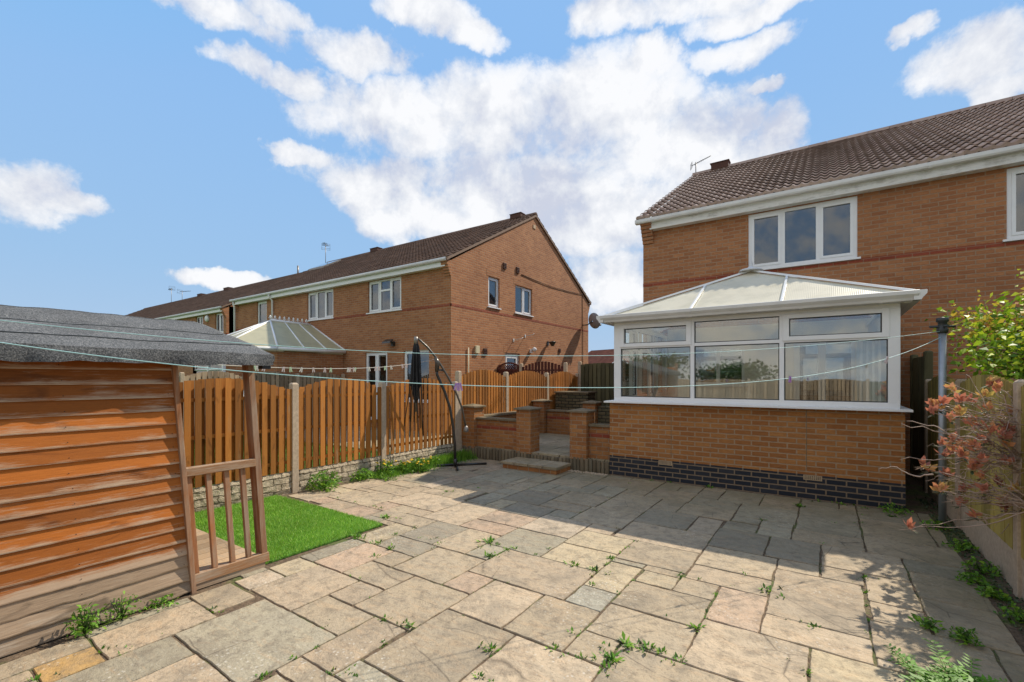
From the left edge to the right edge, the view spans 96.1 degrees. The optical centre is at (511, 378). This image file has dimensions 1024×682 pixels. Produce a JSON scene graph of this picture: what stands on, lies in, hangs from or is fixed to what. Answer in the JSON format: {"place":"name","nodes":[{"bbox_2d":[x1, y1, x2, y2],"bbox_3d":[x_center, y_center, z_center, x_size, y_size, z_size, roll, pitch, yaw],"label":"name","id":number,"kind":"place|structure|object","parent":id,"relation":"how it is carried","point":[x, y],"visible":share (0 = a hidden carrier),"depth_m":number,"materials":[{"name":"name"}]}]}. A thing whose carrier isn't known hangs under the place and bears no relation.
{"place":"outdoors","nodes":[
{"label":"outdoors","id":0,"kind":"place"},
{"bbox_2d":[125,265,301,375],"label":"brick house","id":1,"kind":"structure","parent":0,"point":[214,310],"depth_m":25.83,"materials":[{"name":"brick"}]},
{"bbox_2d":[197,316,202,323],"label":"window","id":2,"kind":"structure","parent":1,"relation":"in","point":[199,319],"depth_m":24.42,"materials":[{"name":"plastic"}]},
{"bbox_2d":[217,307,232,333],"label":"window","id":3,"kind":"structure","parent":1,"relation":"in","point":[219,316],"depth_m":22.92,"materials":[{"name":"plastic"}]},
{"bbox_2d":[195,494,382,563],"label":"artificial grass","id":4,"kind":"structure","parent":0,"point":[281,513],"depth_m":5.16,"materials":[{"name":"green plant"}]},
{"bbox_2d":[194,434,399,487],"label":"neighbour lawn","id":5,"kind":"structure","parent":0,"point":[312,460],"depth_m":10.02,"materials":[{"name":"green plant"}]},
{"bbox_2d":[261,425,461,451],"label":"neighbour paving","id":6,"kind":"structure","parent":0,"point":[376,438],"depth_m":12.74,"materials":[{"name":"grey stone"}]},
{"bbox_2d":[229,212,591,433],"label":"brick house","id":7,"kind":"structure","parent":0,"point":[479,294],"depth_m":15.95,"materials":[{"name":"brick"}]},
{"bbox_2d":[258,301,266,323],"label":"window","id":8,"kind":"structure","parent":7,"relation":"in","point":[262,306],"depth_m":19.71,"materials":[{"name":"plastic"}]},
{"bbox_2d":[193,315,345,376],"bbox_3d":[-8.631,-0.260,15.914,4.320,3.940,3.680,0,0,34],"label":"conservatory","id":9,"kind":"object","parent":7,"relation":"attached to","point":[282,333],"visible":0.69,"depth_m":15.29,"materials":[{"name":"plastic"}]},
{"bbox_2d":[193,364,225,373],"bbox_3d":[-9.011,0.010,16.246,3.080,1.710,3.560,0,0,34],"label":"window frame","id":10,"kind":"structure","parent":9,"relation":"in","point":[195,370],"depth_m":14.53,"materials":[{"name":"plastic"}]},
{"bbox_2d":[307,289,333,321],"bbox_3d":[-6.909,-2.730,17.454,2.250,1.660,0.935,0,0,34],"label":"window","id":11,"kind":"structure","parent":7,"relation":"in","point":[320,303],"depth_m":17.31,"materials":[{"name":"plastic"}]},
{"bbox_2d":[322,242,328,262],"bbox_3d":[-10.098,-6.724,24.869,0.440,1.568,1.111,0,0,-26],"label":"television aerial","id":12,"kind":"object","parent":7,"relation":"attached to","point":[325,250],"visible":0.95,"depth_m":24.59,"materials":[{"name":"metal"}]},
{"bbox_2d":[224,358,438,368],"bbox_3d":[-4.583,-0.405,10.138,0.112,0.384,8.581,0,0,34],"label":"washing line","id":13,"kind":"object","parent":7,"relation":"hanging from","point":[326,368],"visible":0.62,"depth_m":10.59,"materials":[{"name":"white plastic"}]},
{"bbox_2d":[366,352,386,419],"bbox_3d":[-4.269,0.270,15.707,1.720,2.880,0.844,0,0,34],"label":"french door","id":14,"kind":"structure","parent":7,"relation":"in","point":[375,359],"depth_m":15.68,"materials":[{"name":"plastic"}]},
{"bbox_2d":[366,277,401,313],"bbox_3d":[-3.960,-2.730,15.442,2.230,1.660,0.935,0,0,34],"label":"window","id":15,"kind":"structure","parent":7,"relation":"in","point":[384,295],"depth_m":15.55,"materials":[{"name":"plastic"}]},
{"bbox_2d":[382,339,394,345],"bbox_3d":[-3.933,-1.148,14.727,0.380,0.216,0.306,0,0,34],"label":"security light","id":16,"kind":"object","parent":7,"relation":"attached to","point":[389,341],"visible":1,"depth_m":14.70,"materials":[{"name":"black metal"}]},
{"bbox_2d":[404,350,428,402],"bbox_3d":[-2.742,-0.080,14.610,1.720,2.180,0.935,0,0,34],"label":"window","id":17,"kind":"structure","parent":7,"relation":"in","point":[408,356],"depth_m":15.19,"materials":[{"name":"plastic"}]},
{"bbox_2d":[487,276,501,309],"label":"window","id":18,"kind":"structure","parent":7,"relation":"in","point":[492,282],"depth_m":15.39,"materials":[{"name":"plastic"}]},
{"bbox_2d":[505,353,517,368],"bbox_3d":[-0.365,0.245,16.351,0.844,2.830,1.500,0,0,34],"label":"back door","id":19,"kind":"structure","parent":7,"relation":"in","point":[514,359],"depth_m":16.37,"materials":[{"name":"plastic"}]},
{"bbox_2d":[515,285,533,316],"bbox_3d":[0.087,-2.815,16.932,0.935,1.590,1.730,0,0,34],"label":"window","id":20,"kind":"structure","parent":7,"relation":"in","point":[522,295],"depth_m":17.57,"materials":[{"name":"plastic"}]},
{"bbox_2d":[547,341,555,345],"bbox_3d":[1.559,-1.360,18.004,0.380,0.200,0.320,0,0,34],"label":"wall lamp","id":21,"kind":"object","parent":7,"relation":"attached to","point":[552,343],"visible":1,"depth_m":17.93,"materials":[{"name":"black metal"}]},
{"bbox_2d":[582,313,600,328],"bbox_3d":[3.667,-2.571,20.670,0.855,0.697,0.571,0,0,34],"label":"satellite dish","id":22,"kind":"object","parent":7,"relation":"attached to","point":[595,324],"visible":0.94,"depth_m":20.45,"materials":[{"name":"plastic"}]},
{"bbox_2d":[0,458,1023,681],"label":"patio","id":23,"kind":"structure","parent":0,"point":[246,643],"depth_m":3.46,"materials":[{"name":"beige stone"}]},
{"bbox_2d":[138,593,179,611],"bbox_3d":[-2.564,1.635,3.342,0.213,0.112,0.230,0,0,34],"label":"weed","id":24,"kind":"object","parent":23,"relation":"on","point":[169,603],"visible":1,"depth_m":3.34,"materials":[{"name":"green plant"}]},
{"bbox_2d":[408,457,426,468],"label":"dandelion","id":25,"kind":"object","parent":23,"relation":"on","point":[417,460],"visible":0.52,"depth_m":8.45,"materials":[{"name":"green plant"}]},
{"bbox_2d":[367,448,476,480],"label":"rough grass","id":26,"kind":"structure","parent":23,"relation":"on","point":[463,455],"depth_m":8.76,"materials":[{"name":"green plant"}]},
{"bbox_2d":[426,454,444,463],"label":"dandelion","id":27,"kind":"object","parent":23,"relation":"on","point":[434,460],"visible":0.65,"depth_m":8.72,"materials":[{"name":"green plant"}]},
{"bbox_2d":[404,336,486,470],"bbox_3d":[-1.237,0.449,8.585,0.994,2.417,1.283,0,0,34],"label":"cantilever parasol","id":28,"kind":"object","parent":23,"relation":"on","point":[415,375],"visible":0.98,"depth_m":8.41,"materials":[{"name":"black metal"}]},
{"bbox_2d":[27,477,999,681],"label":"weeds","id":29,"kind":"object","parent":23,"relation":"on","point":[609,658],"visible":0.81,"depth_m":3.04,"materials":[{"name":"green plant"}]},
{"bbox_2d":[501,457,570,474],"bbox_3d":[0.433,1.609,8.421,1.178,0.162,0.559,0,0,34],"label":"garden step","id":30,"kind":"object","parent":23,"relation":"on","point":[538,465],"visible":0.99,"depth_m":8.26,"materials":[{"name":"stone"}]},
{"bbox_2d":[877,502,913,514],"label":"bed weed","id":31,"kind":"object","parent":23,"relation":"on","point":[898,509],"visible":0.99,"depth_m":5.67,"materials":[{"name":"green plant"}]},
{"bbox_2d":[908,613,946,632],"bbox_3d":[2.766,1.625,3.037,0.185,0.116,0.193,0,0,13],"label":"weed","id":32,"kind":"object","parent":23,"relation":"on","point":[926,624],"visible":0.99,"depth_m":3.04,"materials":[{"name":"green plant"}]},
{"bbox_2d":[884,638,1020,681],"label":"fern weed","id":33,"kind":"object","parent":23,"relation":"on","point":[959,675],"visible":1,"depth_m":2.50,"materials":[{"name":"green plant"}]},
{"bbox_2d":[941,538,978,553],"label":"bed weed","id":34,"kind":"object","parent":23,"relation":"on","point":[963,546],"visible":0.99,"depth_m":4.43,"materials":[{"name":"green plant"}]},
{"bbox_2d":[947,626,984,646],"bbox_3d":[2.827,1.617,2.876,0.173,0.119,0.180,0,0,-3],"label":"weed","id":35,"kind":"object","parent":23,"relation":"on","point":[964,636],"visible":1,"depth_m":2.87,"materials":[{"name":"green plant"}]},
{"bbox_2d":[0,459,1023,681],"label":"soil","id":36,"kind":"structure","parent":0,"point":[914,488],"depth_m":3.54,"materials":[{"name":"brown soil"}]},
{"bbox_2d":[64,602,107,638],"bbox_3d":[-2.752,1.562,2.977,0.216,0.200,0.198,0,0,8],"label":"weed","id":37,"kind":"object","parent":36,"relation":"on","point":[84,626],"visible":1,"depth_m":2.97,"materials":[{"name":"green plant"}]},
{"bbox_2d":[99,591,141,626],"bbox_3d":[-2.696,1.569,3.158,0.231,0.185,0.236,0,0,34],"label":"weed","id":38,"kind":"object","parent":36,"relation":"on","point":[121,613],"visible":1,"depth_m":3.14,"materials":[{"name":"green plant"}]},
{"bbox_2d":[0,305,274,657],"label":"garden shed","id":39,"kind":"structure","parent":36,"relation":"on","point":[96,496],"depth_m":3.16,"materials":[{"name":"wood"}]},
{"bbox_2d":[179,378,457,512],"bbox_3d":[-3.290,0.851,6.622,0.100,1.718,7.530,0,0,34],"label":"boundary fence","id":40,"kind":"object","parent":36,"relation":"on","point":[287,427],"visible":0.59,"depth_m":6.82,"materials":[{"name":"wood"}]},
{"bbox_2d":[305,469,342,491],"bbox_3d":[-2.791,1.535,6.889,0.551,0.382,0.519,0,0,34],"label":"weed","id":41,"kind":"object","parent":36,"relation":"on","point":[323,483],"visible":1,"depth_m":6.81,"materials":[{"name":"green plant"}]},
{"bbox_2d":[350,467,378,480],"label":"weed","id":42,"kind":"object","parent":36,"relation":"on","point":[364,474],"visible":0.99,"depth_m":7.50,"materials":[{"name":"green plant"}]},
{"bbox_2d":[375,459,399,475],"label":"dandelion","id":43,"kind":"object","parent":36,"relation":"on","point":[384,464],"visible":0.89,"depth_m":7.85,"materials":[{"name":"green plant"}]},
{"bbox_2d":[396,460,414,472],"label":"dandelion","id":44,"kind":"object","parent":36,"relation":"on","point":[405,466],"visible":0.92,"depth_m":8.06,"materials":[{"name":"green plant"}]},
{"bbox_2d":[415,460,431,472],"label":"dandelion","id":45,"kind":"object","parent":36,"relation":"on","point":[422,466],"visible":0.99,"depth_m":8.15,"materials":[{"name":"green plant"}]},
{"bbox_2d":[463,445,608,474],"bbox_3d":[0.324,1.559,8.903,3.298,0.283,0.085,0,0,34],"label":"log edging","id":46,"kind":"object","parent":36,"relation":"on","point":[588,465],"visible":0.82,"depth_m":8.71,"materials":[{"name":"brown wood"}]},
{"bbox_2d":[568,469,607,475],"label":"gravel","id":47,"kind":"structure","parent":36,"relation":"on","point":[571,470],"depth_m":8.09,"materials":[{"name":"grey gravel"}]},
{"bbox_2d":[596,255,927,511],"bbox_3d":[4.075,-0.225,7.950,4.220,3.870,3.268,0,0,34],"label":"conservatory","id":48,"kind":"object","parent":36,"relation":"on","point":[772,437],"visible":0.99,"depth_m":6.80,"materials":[{"name":"brick"}]},
{"bbox_2d":[622,329,667,396],"bbox_3d":[2.614,-0.278,9.107,0.088,1.325,2.989,0,0,34],"label":"side window","id":49,"kind":"structure","parent":48,"relation":"in","point":[635,331],"depth_m":9.48,"materials":[{"name":"plastic"}]},
{"bbox_2d":[614,303,899,408],"bbox_3d":[3.321,-0.278,6.845,3.770,1.325,0.088,0,0,34],"label":"front window","id":50,"kind":"structure","parent":48,"relation":"in","point":[889,313],"depth_m":6.48,"materials":[{"name":"plastic"}]},
{"bbox_2d":[900,308,900,402],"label":"side window","id":51,"kind":"structure","parent":48,"relation":"in","point":[900,308],"depth_m":5.76,"materials":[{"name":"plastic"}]},
{"bbox_2d":[910,351,932,490],"bbox_3d":[6.528,0.650,7.349,0.100,2.120,1.400,0,0,34],"label":"fence","id":52,"kind":"object","parent":36,"relation":"on","point":[921,369],"visible":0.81,"depth_m":7.37,"materials":[{"name":"wood"}]},
{"bbox_2d":[921,519,950,530],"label":"bed weed","id":53,"kind":"object","parent":36,"relation":"on","point":[929,522],"visible":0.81,"depth_m":5.07,"materials":[{"name":"green plant"}]},
{"bbox_2d":[929,317,955,529],"bbox_3d":[4.784,0.515,5.113,0.172,2.390,0.189,0,0,-29],"label":"clothes pole","id":54,"kind":"object","parent":36,"relation":"on","point":[943,327],"visible":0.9,"depth_m":5.09,"materials":[{"name":"metal"}]},
{"bbox_2d":[0,320,939,355],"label":"washing line","id":55,"kind":"object","parent":54,"relation":"hanging from","point":[408,352],"visible":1,"depth_m":2.95,"materials":[{"name":"blue plastic"}]},
{"bbox_2d":[0,337,940,387],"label":"washing line","id":56,"kind":"object","parent":54,"relation":"hanging from","point":[416,383],"visible":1,"depth_m":2.99,"materials":[{"name":"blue plastic"}]},
{"bbox_2d":[879,374,1023,533],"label":"shrub","id":57,"kind":"object","parent":36,"relation":"on","point":[1011,459],"visible":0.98,"depth_m":3.60,"materials":[{"name":"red plant"}]},
{"bbox_2d":[916,497,1023,637],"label":"weeds","id":58,"kind":"object","parent":36,"relation":"on","point":[1000,604],"visible":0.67,"depth_m":4.34,"materials":[{"name":"green plant"}]},
{"bbox_2d":[955,570,990,586],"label":"bed weed","id":59,"kind":"object","parent":36,"relation":"on","point":[971,576],"visible":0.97,"depth_m":3.72,"materials":[{"name":"green plant"}]},
{"bbox_2d":[924,375,1023,600],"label":"fence","id":60,"kind":"object","parent":36,"relation":"on","point":[1004,550],"visible":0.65,"depth_m":4.22,"materials":[{"name":"wood"}]},
{"bbox_2d":[960,556,1002,578],"bbox_3d":[4.004,1.602,3.939,0.272,0.159,0.250,0,0,34],"label":"bed weed","id":61,"kind":"object","parent":36,"relation":"on","point":[983,568],"visible":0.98,"depth_m":3.91,"materials":[{"name":"green plant"}]},
{"bbox_2d":[974,586,1013,604],"bbox_3d":[3.672,1.642,3.509,0.207,0.123,0.223,0,0,34],"label":"bed weed","id":62,"kind":"object","parent":36,"relation":"on","point":[990,591],"visible":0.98,"depth_m":3.48,"materials":[{"name":"green plant"}]},
{"bbox_2d":[993,601,1023,623],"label":"bed weed","id":63,"kind":"object","parent":36,"relation":"on","point":[1016,613],"visible":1,"depth_m":3.16,"materials":[{"name":"green plant"}]},
{"bbox_2d":[0,0,1023,351],"label":"sky","id":64,"kind":"structure","parent":0,"point":[148,148],"materials":[{"name":"blue"}]},
{"bbox_2d":[476,433,609,462],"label":"terrace floor","id":65,"kind":"structure","parent":0,"point":[555,445],"depth_m":9.64,"materials":[{"name":"grey stone"}]},
{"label":"terrace ground","id":66,"kind":"structure","parent":0,"visible":0},
{"bbox_2d":[455,369,578,449],"bbox_3d":[0.458,0.651,12.115,0.100,1.717,5.770,0,0,34],"label":"boundary fence","id":67,"kind":"object","parent":66,"relation":"on","point":[502,399],"visible":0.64,"depth_m":11.21,"materials":[{"name":"wood"}]},
{"bbox_2d":[462,399,609,459],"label":"garden wall","id":68,"kind":"structure","parent":66,"relation":"on","point":[520,429],"depth_m":9.23,"materials":[{"name":"brick"}]},
{"bbox_2d":[554,391,596,409],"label":"retaining wall","id":69,"kind":"structure","parent":66,"relation":"on","point":[568,400],"depth_m":12.82,"materials":[{"name":"brick"}]},
{"bbox_2d":[598,406,609,423],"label":"retaining wall","id":70,"kind":"structure","parent":66,"relation":"on","point":[603,414],"depth_m":11.15,"materials":[{"name":"stone"}]},
{"bbox_2d":[578,360,642,405],"bbox_3d":[3.332,0.440,13.646,3.000,1.940,0.100,0,0,34],"label":"fence","id":71,"kind":"object","parent":66,"relation":"on","point":[596,374],"visible":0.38,"depth_m":14.00,"materials":[{"name":"wood"}]},
{"label":"ground","id":72,"kind":"structure","parent":0,"visible":0},
{"bbox_2d":[179,371,344,435],"bbox_3d":[-7.844,0.752,13.343,0.100,1.915,6.900,0,0,34],"label":"neighbour fence","id":73,"kind":"object","parent":72,"relation":"on","point":[284,381],"visible":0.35,"depth_m":14.15,"materials":[{"name":"wood"}]},
{"bbox_2d":[519,361,567,375],"bbox_3d":[0.960,0.591,14.357,1.700,2.238,0.100,0,0,34],"label":"side fence","id":74,"kind":"object","parent":72,"relation":"on","point":[545,366],"visible":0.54,"depth_m":14.28,"materials":[{"name":"wood"}]},
{"bbox_2d":[497,362,518,374],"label":"garden gate","id":75,"kind":"structure","parent":74,"relation":"attached to","point":[501,368],"depth_m":15.07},
{"bbox_2d":[588,349,642,363],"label":"distant house","id":76,"kind":"structure","parent":72,"relation":"on","point":[600,359],"depth_m":47.30,"materials":[{"name":"brick"}]},
{"bbox_2d":[612,357,638,362],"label":"distant house","id":77,"kind":"structure","parent":72,"relation":"on","point":[626,359],"depth_m":41.12,"materials":[{"name":"brick"}]},
{"bbox_2d":[635,94,1023,473],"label":"brick house","id":78,"kind":"structure","parent":72,"relation":"on","point":[933,205],"depth_m":8.75,"materials":[{"name":"brick"}]},
{"bbox_2d":[690,156,709,171],"bbox_3d":[6.149,-6.782,14.956,0.616,0.885,0.242,0,0,9],"label":"television aerial","id":79,"kind":"object","parent":78,"relation":"attached to","point":[696,163],"visible":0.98,"depth_m":14.98,"materials":[{"name":"metal"}]},
{"bbox_2d":[696,345,746,386],"bbox_3d":[4.584,-0.270,10.071,1.620,1.420,0.895,0,0,34],"label":"window","id":80,"kind":"structure","parent":78,"relation":"in","point":[715,367],"depth_m":10.38,"materials":[{"name":"glass"}]},
{"bbox_2d":[749,196,860,269],"bbox_3d":[5.801,-2.775,9.241,2.385,1.730,0.895,0,0,34],"label":"window","id":81,"kind":"structure","parent":78,"relation":"in","point":[822,232],"depth_m":9.34,"materials":[{"name":"plastic"}]},
{"bbox_2d":[794,341,854,400],"bbox_3d":[6.121,0.300,9.041,1.560,2.680,0.844,0,0,34],"label":"patio door","id":82,"kind":"structure","parent":78,"relation":"in","point":[818,359],"depth_m":9.24,"materials":[{"name":"plastic"}]},
{"bbox_2d":[1002,166,1023,241],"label":"window","id":83,"kind":"structure","parent":78,"relation":"in","point":[1015,176],"depth_m":7.33,"materials":[{"name":"plastic"}]},
{"bbox_2d":[925,269,1023,381],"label":"rose bush","id":84,"kind":"object","parent":72,"relation":"on","point":[1009,340],"visible":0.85,"depth_m":4.78,"materials":[{"name":"green plant"}]}
]}

